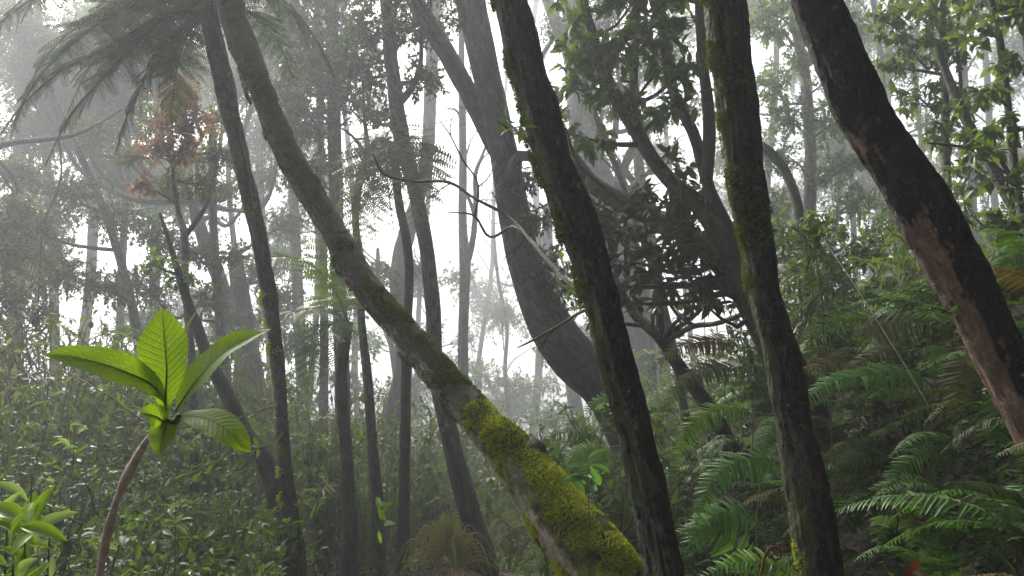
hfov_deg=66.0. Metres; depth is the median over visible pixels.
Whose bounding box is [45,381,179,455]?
tangled shrub
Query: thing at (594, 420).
long leaved shrub
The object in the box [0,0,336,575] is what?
slender tree fern
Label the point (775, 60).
misty tree
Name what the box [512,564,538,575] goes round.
fern
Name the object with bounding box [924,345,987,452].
fern
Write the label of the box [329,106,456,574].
hazy tree fern
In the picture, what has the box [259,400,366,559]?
broadleaf shrub
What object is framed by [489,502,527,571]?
broadleaf shrub
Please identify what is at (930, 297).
fern
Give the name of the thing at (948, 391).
fern
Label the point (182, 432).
broadleaf shrub
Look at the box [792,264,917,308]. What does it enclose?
long leaved shrub
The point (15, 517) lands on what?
sapling
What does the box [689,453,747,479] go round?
fern
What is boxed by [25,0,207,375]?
misty tree
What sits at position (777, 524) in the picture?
fern
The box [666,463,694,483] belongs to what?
fern
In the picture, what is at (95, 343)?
tangled shrub
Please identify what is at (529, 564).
tangled shrub
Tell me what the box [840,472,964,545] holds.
fern
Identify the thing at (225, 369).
long leaved shrub
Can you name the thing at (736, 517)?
fern
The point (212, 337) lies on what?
long leaved shrub
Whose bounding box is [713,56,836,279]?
misty tree
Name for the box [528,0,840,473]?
forking leafy tree
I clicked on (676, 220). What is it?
drooping shade tree
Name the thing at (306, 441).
broadleaf shrub
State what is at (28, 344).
long leaved shrub
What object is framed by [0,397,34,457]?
broadleaf shrub
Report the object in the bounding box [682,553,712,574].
leafy herb
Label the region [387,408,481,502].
broadleaf shrub
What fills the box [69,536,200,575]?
broadleaf shrub
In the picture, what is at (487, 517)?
broadleaf shrub
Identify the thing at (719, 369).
fern
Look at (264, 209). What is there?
misty tree
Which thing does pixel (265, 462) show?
dark leaning stem
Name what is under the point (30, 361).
long leaved shrub
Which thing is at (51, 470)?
fern
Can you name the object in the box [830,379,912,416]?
fern
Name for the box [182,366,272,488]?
tangled shrub
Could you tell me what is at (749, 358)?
broadleaf shrub
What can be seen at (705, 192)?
hanging vine
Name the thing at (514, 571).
ground cover
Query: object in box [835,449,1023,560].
fern
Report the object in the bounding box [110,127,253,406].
grey stem tree
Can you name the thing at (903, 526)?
fern
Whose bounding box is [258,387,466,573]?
tangled shrub
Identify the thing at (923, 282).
fern
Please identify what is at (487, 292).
misty tree
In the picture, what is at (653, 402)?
tangled shrub
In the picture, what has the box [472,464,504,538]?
long leaved shrub
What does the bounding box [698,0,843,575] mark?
upright dark tree
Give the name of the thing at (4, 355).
broadleaf shrub
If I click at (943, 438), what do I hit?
fern
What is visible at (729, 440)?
fern
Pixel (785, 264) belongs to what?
tangled shrub
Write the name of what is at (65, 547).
broadleaf shrub
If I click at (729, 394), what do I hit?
fern
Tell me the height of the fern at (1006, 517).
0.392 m
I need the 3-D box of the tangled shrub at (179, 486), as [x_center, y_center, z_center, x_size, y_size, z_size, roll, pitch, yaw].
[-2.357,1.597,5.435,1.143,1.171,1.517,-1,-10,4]
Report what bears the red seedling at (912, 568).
on the ground at (1003, 565)
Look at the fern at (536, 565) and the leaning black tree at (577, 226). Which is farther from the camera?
the fern at (536, 565)
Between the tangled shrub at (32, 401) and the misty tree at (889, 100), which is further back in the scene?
the misty tree at (889, 100)
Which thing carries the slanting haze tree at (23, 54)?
on the ground at (1003, 565)
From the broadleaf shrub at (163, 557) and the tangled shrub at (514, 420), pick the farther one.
the tangled shrub at (514, 420)
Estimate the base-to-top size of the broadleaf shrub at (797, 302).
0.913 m
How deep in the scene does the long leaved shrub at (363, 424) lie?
9.34 m
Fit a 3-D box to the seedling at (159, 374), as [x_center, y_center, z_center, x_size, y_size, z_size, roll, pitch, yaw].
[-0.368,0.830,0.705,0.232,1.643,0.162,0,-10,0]
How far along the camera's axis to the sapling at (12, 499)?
1.34 m
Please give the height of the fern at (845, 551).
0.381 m
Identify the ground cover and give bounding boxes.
[4,259,1023,575]
[664,264,1023,575]
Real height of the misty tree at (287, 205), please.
20.443 m
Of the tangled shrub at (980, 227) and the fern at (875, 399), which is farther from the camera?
the tangled shrub at (980, 227)
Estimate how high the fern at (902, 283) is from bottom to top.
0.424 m
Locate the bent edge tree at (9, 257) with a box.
[0,109,122,337]
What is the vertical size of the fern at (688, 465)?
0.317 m
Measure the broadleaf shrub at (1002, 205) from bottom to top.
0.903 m
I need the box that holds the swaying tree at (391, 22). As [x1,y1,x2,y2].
[321,0,498,575]
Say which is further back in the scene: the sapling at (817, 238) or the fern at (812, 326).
the fern at (812, 326)
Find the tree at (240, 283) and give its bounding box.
[206,199,324,427]
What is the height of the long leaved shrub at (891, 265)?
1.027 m
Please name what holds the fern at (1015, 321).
on the ground at (1003, 565)
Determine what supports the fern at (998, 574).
on the ground at (1003, 565)
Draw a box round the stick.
[824,240,927,405]
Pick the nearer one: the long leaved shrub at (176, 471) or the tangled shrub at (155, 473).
the tangled shrub at (155, 473)
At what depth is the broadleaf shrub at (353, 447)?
14.75 m
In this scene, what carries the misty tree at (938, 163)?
on the ground at (1003, 565)
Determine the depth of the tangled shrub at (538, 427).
29.95 m
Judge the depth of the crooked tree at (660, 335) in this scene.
5.95 m
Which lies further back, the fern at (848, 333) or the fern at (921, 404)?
the fern at (848, 333)
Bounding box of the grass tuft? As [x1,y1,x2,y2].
[390,509,501,575]
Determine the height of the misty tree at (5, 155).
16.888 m
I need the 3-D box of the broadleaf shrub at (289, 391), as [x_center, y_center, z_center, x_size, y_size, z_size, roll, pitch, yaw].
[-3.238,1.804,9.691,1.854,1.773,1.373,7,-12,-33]
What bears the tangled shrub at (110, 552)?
on the ground at (1003, 565)
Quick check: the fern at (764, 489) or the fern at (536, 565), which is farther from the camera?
the fern at (536, 565)
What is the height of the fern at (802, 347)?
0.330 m
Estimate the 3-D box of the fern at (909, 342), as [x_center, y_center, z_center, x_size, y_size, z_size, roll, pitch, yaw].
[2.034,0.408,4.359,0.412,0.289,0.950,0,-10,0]
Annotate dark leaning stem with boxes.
[136,213,281,572]
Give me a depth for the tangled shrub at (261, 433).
6.32 m
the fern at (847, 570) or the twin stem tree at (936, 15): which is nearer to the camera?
the fern at (847, 570)
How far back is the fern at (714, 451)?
6.72 m
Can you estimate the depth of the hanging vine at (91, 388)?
3.96 m
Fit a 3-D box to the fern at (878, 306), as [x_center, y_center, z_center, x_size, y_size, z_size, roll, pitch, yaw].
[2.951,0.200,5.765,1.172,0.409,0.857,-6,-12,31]
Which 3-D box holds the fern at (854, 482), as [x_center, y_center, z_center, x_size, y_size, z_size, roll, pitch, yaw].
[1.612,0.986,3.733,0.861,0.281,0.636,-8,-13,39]
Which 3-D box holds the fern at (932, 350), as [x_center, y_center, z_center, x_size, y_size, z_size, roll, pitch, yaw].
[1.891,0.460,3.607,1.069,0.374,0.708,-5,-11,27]
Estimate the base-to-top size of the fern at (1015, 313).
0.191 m
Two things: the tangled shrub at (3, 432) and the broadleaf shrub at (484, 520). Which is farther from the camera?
the broadleaf shrub at (484, 520)
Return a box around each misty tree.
[0,0,167,434]
[0,2,78,381]
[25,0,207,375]
[61,0,205,395]
[102,39,239,355]
[162,1,319,388]
[239,0,324,394]
[253,27,353,436]
[266,9,357,407]
[330,243,492,426]
[338,3,392,470]
[347,229,438,457]
[374,53,510,441]
[433,35,545,450]
[434,168,570,418]
[471,188,592,437]
[481,0,571,434]
[560,0,686,320]
[639,3,725,374]
[691,0,797,347]
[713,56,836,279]
[769,0,893,305]
[792,0,918,305]
[804,0,915,314]
[870,0,977,275]
[889,1,1003,276]
[933,2,1023,264]
[964,9,1023,252]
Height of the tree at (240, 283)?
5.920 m
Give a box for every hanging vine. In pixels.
[69,373,277,432]
[109,431,284,548]
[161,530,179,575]
[212,0,258,239]
[548,250,587,316]
[699,1,707,383]
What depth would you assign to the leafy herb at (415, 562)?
7.77 m
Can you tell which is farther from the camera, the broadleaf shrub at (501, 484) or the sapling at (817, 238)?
the broadleaf shrub at (501, 484)
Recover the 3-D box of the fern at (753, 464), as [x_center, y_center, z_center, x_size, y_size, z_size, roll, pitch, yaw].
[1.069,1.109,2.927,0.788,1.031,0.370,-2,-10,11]
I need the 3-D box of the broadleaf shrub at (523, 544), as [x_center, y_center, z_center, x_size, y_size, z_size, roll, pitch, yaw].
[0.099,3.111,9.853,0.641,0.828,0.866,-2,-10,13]
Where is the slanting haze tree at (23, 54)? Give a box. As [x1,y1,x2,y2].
[0,0,326,408]
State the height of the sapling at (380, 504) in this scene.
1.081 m
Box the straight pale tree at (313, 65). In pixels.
[251,0,376,552]
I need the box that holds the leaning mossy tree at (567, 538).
[212,0,645,575]
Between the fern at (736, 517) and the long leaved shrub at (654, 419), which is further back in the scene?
the long leaved shrub at (654, 419)
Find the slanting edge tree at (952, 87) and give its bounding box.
[932,45,1015,215]
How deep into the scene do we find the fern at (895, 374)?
3.01 m
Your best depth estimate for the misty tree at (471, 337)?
36.39 m
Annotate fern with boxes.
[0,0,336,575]
[24,461,99,480]
[26,429,76,459]
[186,537,315,574]
[213,213,398,575]
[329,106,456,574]
[501,522,548,575]
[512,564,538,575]
[543,424,614,521]
[560,439,625,533]
[579,392,607,423]
[646,334,749,542]
[657,444,719,464]
[661,358,772,556]
[661,438,694,460]
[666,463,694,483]
[667,459,713,483]
[671,396,741,424]
[671,407,750,444]
[673,400,762,574]
[674,508,725,541]
[676,511,753,575]
[678,542,724,567]
[679,496,767,574]
[681,533,732,575]
[684,567,711,575]
[688,434,767,463]
[688,461,779,492]
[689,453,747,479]
[690,446,793,574]
[693,343,757,360]
[694,512,788,574]
[699,546,795,575]
[702,471,777,500]
[704,380,741,390]
[705,380,770,418]
[711,360,761,396]
[712,377,752,403]
[719,568,798,575]
[726,416,776,450]
[730,480,932,559]
[733,482,778,513]
[738,466,877,499]
[738,480,785,508]
[746,315,820,331]
[754,413,776,469]
[761,347,857,406]
[761,553,852,575]
[767,417,864,453]
[767,445,831,478]
[769,442,862,500]
[780,436,943,525]
[783,484,905,570]
[796,317,848,336]
[798,335,851,351]
[799,310,885,433]
[800,339,846,355]
[802,345,963,402]
[803,355,887,467]
[805,308,894,339]
[805,363,936,406]
[808,362,936,482]
[810,399,883,418]
[811,311,961,470]
[825,323,898,361]
[825,344,975,469]
[827,443,894,536]
[830,335,935,375]
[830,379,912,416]
[831,388,990,434]
[832,283,1015,317]
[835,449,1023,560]
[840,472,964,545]
[841,336,941,382]
[844,297,1023,357]
[848,307,902,341]
[850,280,917,316]
[853,289,935,325]
[854,283,927,333]
[854,525,979,575]
[855,282,1019,350]
[857,501,1023,575]
[860,280,1019,329]
[862,479,973,529]
[875,255,1018,316]
[879,431,1007,506]
[886,388,992,420]
[890,300,1023,325]
[893,321,1023,400]
[901,401,1004,454]
[903,396,971,519]
[904,443,1023,574]
[911,497,991,565]
[919,231,1023,311]
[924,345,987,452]
[940,319,1023,394]
[966,423,1023,458]
[968,394,1016,461]
[972,573,1023,575]
[975,229,1023,250]
[987,251,1011,290]
[988,202,1023,268]
[992,266,1023,294]
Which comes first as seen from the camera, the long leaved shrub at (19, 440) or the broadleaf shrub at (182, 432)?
the long leaved shrub at (19, 440)
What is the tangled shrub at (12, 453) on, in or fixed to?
on the ground at (1003, 565)
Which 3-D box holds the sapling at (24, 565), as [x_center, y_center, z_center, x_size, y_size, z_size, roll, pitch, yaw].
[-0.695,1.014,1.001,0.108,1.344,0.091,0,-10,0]
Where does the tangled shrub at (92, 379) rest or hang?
on the ground at (1003, 565)
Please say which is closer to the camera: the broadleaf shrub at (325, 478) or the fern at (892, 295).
the fern at (892, 295)
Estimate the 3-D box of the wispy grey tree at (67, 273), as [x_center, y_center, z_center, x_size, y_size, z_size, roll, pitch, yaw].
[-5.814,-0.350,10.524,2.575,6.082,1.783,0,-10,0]
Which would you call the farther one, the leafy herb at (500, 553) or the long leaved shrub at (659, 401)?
the long leaved shrub at (659, 401)
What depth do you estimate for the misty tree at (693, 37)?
32.41 m
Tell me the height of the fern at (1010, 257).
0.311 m
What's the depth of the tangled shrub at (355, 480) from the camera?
11.09 m
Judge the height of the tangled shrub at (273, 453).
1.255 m
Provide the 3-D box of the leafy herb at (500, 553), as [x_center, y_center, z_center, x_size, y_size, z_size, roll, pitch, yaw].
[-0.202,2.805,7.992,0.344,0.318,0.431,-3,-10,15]
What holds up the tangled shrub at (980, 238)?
on the ground at (1003, 565)
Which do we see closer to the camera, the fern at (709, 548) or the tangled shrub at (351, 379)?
the fern at (709, 548)
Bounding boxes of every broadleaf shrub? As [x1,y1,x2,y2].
[0,330,55,413]
[0,367,58,471]
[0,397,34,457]
[0,472,122,575]
[0,491,218,575]
[0,510,193,575]
[18,460,115,569]
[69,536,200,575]
[78,384,202,533]
[91,544,219,575]
[113,496,246,575]
[118,476,199,563]
[125,494,320,575]
[134,540,286,575]
[143,378,270,497]
[170,395,275,529]
[187,363,321,504]
[217,332,334,444]
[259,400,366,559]
[261,394,318,444]
[289,418,331,486]
[294,407,363,482]
[295,441,366,544]
[297,418,383,468]
[329,408,503,551]
[355,435,442,547]
[360,419,444,516]
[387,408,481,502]
[389,441,479,524]
[454,505,497,566]
[468,446,519,527]
[474,473,514,534]
[478,471,522,548]
[480,427,730,575]
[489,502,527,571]
[494,510,533,565]
[505,504,530,553]
[539,403,683,575]
[543,414,590,445]
[546,401,728,563]
[550,434,610,487]
[568,388,681,485]
[634,348,723,440]
[643,353,729,432]
[699,292,807,413]
[778,248,836,334]
[988,201,1014,250]
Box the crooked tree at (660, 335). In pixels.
[585,272,740,462]
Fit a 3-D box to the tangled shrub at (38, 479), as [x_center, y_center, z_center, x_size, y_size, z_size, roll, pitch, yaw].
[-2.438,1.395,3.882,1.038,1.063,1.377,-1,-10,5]
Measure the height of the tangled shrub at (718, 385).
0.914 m
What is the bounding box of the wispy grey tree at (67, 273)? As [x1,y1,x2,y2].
[0,73,156,402]
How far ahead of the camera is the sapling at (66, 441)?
3.38 m
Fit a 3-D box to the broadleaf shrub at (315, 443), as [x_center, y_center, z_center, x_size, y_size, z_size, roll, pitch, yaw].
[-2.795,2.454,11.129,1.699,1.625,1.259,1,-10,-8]
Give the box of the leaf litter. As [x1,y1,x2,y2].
[21,296,1023,575]
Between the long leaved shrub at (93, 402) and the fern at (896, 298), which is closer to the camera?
the fern at (896, 298)
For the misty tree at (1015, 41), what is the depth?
28.40 m
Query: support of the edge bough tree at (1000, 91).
on the ground at (1003, 565)
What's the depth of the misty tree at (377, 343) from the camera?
28.37 m
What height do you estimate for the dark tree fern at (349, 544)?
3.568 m
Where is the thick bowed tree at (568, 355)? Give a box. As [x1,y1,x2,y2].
[380,0,625,478]
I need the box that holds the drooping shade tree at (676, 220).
[564,127,767,381]
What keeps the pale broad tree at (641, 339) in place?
on the ground at (1003, 565)
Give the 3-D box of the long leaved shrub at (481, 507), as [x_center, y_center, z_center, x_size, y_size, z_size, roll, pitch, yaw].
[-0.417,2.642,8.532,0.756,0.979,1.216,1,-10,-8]
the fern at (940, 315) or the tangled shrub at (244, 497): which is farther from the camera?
the tangled shrub at (244, 497)
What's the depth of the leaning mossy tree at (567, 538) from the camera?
3.59 m
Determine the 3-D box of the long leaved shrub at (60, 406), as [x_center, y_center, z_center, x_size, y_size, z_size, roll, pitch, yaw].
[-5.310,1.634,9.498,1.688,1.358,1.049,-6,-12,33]
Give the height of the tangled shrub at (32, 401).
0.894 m
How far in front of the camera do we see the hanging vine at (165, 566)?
3.40 m
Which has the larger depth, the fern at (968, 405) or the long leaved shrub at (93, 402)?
the long leaved shrub at (93, 402)
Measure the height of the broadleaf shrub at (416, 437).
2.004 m
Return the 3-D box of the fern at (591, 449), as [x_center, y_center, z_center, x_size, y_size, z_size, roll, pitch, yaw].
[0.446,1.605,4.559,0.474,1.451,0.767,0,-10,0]
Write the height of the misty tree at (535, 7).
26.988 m
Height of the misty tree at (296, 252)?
15.814 m
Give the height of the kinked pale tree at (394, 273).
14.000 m
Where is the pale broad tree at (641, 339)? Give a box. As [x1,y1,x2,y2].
[535,0,702,406]
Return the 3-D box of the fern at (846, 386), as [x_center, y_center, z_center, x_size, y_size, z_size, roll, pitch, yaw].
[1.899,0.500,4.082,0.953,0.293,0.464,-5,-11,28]
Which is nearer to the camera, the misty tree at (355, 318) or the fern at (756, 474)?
the fern at (756, 474)
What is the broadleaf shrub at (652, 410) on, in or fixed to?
on the ground at (1003, 565)
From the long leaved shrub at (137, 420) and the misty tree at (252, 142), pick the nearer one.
the long leaved shrub at (137, 420)
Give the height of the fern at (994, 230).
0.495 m
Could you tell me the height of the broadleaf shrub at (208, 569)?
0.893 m
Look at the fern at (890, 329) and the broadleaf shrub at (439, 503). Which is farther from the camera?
the broadleaf shrub at (439, 503)
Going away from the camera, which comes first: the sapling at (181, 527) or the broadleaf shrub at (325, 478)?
the sapling at (181, 527)
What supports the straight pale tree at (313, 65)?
on the ground at (1003, 565)
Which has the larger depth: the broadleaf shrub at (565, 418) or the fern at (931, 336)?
the broadleaf shrub at (565, 418)
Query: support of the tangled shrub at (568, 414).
on the ground at (1003, 565)
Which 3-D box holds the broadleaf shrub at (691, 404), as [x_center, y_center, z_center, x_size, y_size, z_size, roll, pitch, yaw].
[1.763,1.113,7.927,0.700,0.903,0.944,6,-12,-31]
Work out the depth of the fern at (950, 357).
3.16 m
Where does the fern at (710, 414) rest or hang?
on the ground at (1003, 565)
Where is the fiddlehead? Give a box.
[760,546,781,575]
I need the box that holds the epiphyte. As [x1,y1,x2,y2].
[500,104,537,143]
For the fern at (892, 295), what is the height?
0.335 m
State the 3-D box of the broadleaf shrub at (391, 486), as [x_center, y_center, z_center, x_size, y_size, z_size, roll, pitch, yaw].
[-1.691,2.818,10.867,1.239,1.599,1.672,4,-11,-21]
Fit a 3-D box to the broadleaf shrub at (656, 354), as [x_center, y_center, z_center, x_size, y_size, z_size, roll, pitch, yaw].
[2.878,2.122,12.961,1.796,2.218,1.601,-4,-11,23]
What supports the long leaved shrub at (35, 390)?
on the ground at (1003, 565)
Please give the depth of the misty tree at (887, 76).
18.44 m
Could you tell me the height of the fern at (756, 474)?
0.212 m
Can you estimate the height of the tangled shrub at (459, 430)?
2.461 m
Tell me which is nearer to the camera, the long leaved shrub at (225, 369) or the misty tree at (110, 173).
the long leaved shrub at (225, 369)
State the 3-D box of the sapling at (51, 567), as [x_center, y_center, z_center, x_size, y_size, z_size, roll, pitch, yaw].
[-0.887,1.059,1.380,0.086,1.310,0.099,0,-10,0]
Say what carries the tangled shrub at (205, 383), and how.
on the ground at (1003, 565)
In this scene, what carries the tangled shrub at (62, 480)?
on the ground at (1003, 565)
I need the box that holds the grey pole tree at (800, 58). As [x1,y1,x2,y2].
[748,0,900,288]
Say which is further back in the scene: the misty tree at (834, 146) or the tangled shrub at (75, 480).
the misty tree at (834, 146)
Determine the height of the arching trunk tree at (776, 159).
2.494 m
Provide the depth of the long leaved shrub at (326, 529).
7.41 m
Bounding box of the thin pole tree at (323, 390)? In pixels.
[314,7,328,446]
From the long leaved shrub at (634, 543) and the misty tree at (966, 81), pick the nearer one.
the long leaved shrub at (634, 543)
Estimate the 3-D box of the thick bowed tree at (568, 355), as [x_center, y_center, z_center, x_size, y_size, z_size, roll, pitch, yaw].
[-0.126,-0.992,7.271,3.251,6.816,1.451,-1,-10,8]
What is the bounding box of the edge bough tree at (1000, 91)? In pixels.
[927,0,1023,266]
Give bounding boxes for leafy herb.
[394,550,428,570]
[495,549,505,565]
[513,560,549,575]
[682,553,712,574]
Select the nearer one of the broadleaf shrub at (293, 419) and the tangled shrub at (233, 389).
the tangled shrub at (233, 389)
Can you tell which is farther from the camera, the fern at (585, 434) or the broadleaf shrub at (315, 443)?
the broadleaf shrub at (315, 443)
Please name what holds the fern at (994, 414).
on the ground at (1003, 565)
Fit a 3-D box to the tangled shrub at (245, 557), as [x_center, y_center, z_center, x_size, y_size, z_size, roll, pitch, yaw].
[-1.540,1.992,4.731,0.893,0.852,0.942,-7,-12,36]
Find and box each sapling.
[0,474,37,569]
[0,485,77,575]
[0,491,49,575]
[0,533,37,575]
[27,506,56,575]
[54,421,87,574]
[162,496,188,575]
[202,543,225,575]
[244,510,288,575]
[376,497,395,575]
[495,118,524,141]
[562,449,610,525]
[565,1,700,464]
[595,402,614,427]
[801,213,839,544]
[920,301,960,322]
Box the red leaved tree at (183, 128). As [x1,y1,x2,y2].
[110,74,234,547]
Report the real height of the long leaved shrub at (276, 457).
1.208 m
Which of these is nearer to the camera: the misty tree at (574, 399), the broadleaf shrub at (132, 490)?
the broadleaf shrub at (132, 490)
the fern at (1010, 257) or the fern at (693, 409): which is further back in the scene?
the fern at (693, 409)
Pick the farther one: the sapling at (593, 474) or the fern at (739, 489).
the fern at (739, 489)
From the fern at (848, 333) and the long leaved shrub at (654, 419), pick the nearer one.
the fern at (848, 333)
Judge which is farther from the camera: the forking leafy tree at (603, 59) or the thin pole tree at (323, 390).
the thin pole tree at (323, 390)
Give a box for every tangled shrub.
[0,306,203,520]
[0,329,62,443]
[0,385,50,479]
[0,395,46,493]
[0,404,70,505]
[0,408,131,573]
[0,456,194,575]
[0,459,161,575]
[0,494,55,542]
[16,413,148,548]
[30,328,137,469]
[32,320,137,458]
[33,478,203,575]
[34,511,171,575]
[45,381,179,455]
[58,434,241,575]
[59,433,263,574]
[107,381,215,471]
[117,463,320,575]
[150,367,272,479]
[167,405,338,574]
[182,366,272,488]
[189,567,286,575]
[203,362,304,488]
[204,312,328,457]
[210,346,332,436]
[214,425,335,548]
[221,540,287,575]
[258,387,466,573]
[260,407,330,499]
[292,348,413,450]
[295,433,397,530]
[362,411,450,485]
[379,399,487,533]
[383,442,499,546]
[389,462,502,567]
[412,404,434,451]
[459,405,555,536]
[476,420,682,575]
[482,408,612,547]
[519,423,611,507]
[527,415,586,445]
[528,409,579,446]
[536,356,569,396]
[583,352,714,418]
[654,331,743,444]
[663,342,738,411]
[717,260,799,354]
[971,208,1016,256]
[972,226,1001,253]
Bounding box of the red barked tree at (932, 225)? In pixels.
[790,0,1023,460]
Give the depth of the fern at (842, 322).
3.88 m
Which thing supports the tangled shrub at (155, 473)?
on the ground at (1003, 565)
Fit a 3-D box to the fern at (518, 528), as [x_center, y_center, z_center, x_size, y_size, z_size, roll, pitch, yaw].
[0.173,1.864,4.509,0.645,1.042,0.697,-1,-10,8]
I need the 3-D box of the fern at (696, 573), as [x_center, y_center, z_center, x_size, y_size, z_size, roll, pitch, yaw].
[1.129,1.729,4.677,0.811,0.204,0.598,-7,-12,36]
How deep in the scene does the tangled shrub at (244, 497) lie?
5.56 m
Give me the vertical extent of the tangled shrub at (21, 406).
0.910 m
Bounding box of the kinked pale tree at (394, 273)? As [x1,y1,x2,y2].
[368,0,490,480]
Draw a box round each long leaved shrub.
[0,304,68,408]
[0,313,98,455]
[0,368,65,443]
[0,369,79,507]
[0,417,77,543]
[3,314,59,362]
[25,323,173,462]
[25,333,175,492]
[36,328,260,495]
[39,370,103,453]
[47,345,96,445]
[75,345,271,522]
[121,499,279,575]
[132,351,249,407]
[141,335,257,470]
[186,497,331,575]
[240,377,305,496]
[251,424,313,508]
[255,414,440,555]
[263,394,398,527]
[263,419,398,574]
[289,421,427,522]
[380,442,505,535]
[387,474,439,559]
[422,419,535,494]
[439,487,509,568]
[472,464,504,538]
[518,502,713,566]
[528,408,605,484]
[559,445,698,542]
[591,413,673,458]
[595,349,720,460]
[654,389,679,457]
[722,215,908,387]
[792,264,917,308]
[812,187,993,295]
[858,219,983,309]
[860,240,918,306]
[978,207,1022,263]
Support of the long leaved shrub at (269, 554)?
on the ground at (1003, 565)
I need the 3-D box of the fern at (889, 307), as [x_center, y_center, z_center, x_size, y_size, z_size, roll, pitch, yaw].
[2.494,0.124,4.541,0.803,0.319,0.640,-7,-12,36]
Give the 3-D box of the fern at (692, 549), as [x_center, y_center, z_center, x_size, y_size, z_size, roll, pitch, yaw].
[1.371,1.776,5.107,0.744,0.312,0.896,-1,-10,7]
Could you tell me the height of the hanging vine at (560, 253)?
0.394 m
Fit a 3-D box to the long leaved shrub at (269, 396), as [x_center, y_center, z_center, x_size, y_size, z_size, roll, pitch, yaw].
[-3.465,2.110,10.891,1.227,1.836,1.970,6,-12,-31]
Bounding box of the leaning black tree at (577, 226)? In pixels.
[373,0,684,575]
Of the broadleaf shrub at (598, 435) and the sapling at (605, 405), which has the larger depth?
the broadleaf shrub at (598, 435)
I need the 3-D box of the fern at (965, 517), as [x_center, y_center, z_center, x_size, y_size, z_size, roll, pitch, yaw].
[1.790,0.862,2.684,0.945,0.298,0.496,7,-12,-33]
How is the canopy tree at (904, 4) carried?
on the ground at (1003, 565)
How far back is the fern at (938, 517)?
2.51 m
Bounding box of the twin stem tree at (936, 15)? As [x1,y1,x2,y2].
[862,0,1009,198]
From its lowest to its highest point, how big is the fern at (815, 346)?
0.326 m
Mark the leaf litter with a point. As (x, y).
(1011, 554)
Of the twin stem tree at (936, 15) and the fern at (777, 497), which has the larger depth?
the twin stem tree at (936, 15)
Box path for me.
[438,562,522,575]
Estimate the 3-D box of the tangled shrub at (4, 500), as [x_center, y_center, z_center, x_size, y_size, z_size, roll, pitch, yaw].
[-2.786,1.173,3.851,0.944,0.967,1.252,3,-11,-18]
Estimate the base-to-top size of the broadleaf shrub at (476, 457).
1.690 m
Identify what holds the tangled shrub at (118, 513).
on the ground at (1003, 565)
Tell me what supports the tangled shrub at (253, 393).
on the ground at (1003, 565)
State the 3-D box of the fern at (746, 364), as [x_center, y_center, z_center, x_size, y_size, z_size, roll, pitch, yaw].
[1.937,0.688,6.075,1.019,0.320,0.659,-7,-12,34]
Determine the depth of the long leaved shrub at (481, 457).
14.84 m
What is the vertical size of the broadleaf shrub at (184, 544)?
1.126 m
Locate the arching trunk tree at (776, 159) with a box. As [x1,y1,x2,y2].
[715,113,903,324]
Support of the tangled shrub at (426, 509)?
on the ground at (1003, 565)
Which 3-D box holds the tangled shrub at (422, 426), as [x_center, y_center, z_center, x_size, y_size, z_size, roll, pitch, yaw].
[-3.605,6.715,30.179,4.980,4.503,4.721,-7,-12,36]
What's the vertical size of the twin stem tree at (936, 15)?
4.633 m
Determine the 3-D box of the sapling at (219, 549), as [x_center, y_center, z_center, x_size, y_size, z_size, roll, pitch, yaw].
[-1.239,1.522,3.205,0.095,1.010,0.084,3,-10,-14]
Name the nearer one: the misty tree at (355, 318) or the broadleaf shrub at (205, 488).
the broadleaf shrub at (205, 488)
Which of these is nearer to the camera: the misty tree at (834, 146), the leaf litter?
the leaf litter
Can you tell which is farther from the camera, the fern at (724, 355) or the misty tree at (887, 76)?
the misty tree at (887, 76)
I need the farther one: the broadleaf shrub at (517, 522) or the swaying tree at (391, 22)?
the broadleaf shrub at (517, 522)
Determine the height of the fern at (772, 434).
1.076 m
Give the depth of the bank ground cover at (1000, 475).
4.04 m
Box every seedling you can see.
[44,308,269,575]
[902,557,926,575]
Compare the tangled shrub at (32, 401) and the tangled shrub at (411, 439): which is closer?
the tangled shrub at (32, 401)
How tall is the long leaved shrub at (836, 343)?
1.119 m
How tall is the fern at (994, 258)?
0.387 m
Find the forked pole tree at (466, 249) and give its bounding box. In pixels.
[430,30,487,452]
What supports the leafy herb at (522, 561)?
on the ground at (1003, 565)
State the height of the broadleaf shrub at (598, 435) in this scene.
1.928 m
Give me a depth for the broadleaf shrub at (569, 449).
10.60 m
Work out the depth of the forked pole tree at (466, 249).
16.46 m
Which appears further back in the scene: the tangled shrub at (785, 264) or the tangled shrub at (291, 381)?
the tangled shrub at (291, 381)
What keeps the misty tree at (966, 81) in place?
on the ground at (1003, 565)
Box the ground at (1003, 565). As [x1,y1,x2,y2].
[11,289,1023,575]
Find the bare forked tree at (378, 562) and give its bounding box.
[329,50,400,575]
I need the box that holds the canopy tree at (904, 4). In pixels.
[895,0,1009,36]
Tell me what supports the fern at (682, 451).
on the ground at (1003, 565)
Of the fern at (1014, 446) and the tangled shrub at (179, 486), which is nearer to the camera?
the fern at (1014, 446)
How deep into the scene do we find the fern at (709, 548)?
4.74 m
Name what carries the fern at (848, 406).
on the ground at (1003, 565)
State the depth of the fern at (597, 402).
5.20 m
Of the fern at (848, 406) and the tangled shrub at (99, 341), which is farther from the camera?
the tangled shrub at (99, 341)
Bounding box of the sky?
[0,0,1023,458]
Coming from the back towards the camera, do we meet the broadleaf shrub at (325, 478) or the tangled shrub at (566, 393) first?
the tangled shrub at (566, 393)
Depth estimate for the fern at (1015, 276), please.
3.00 m
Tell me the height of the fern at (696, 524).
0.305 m
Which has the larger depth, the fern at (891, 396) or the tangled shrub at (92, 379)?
the tangled shrub at (92, 379)
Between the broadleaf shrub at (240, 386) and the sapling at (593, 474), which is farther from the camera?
the broadleaf shrub at (240, 386)

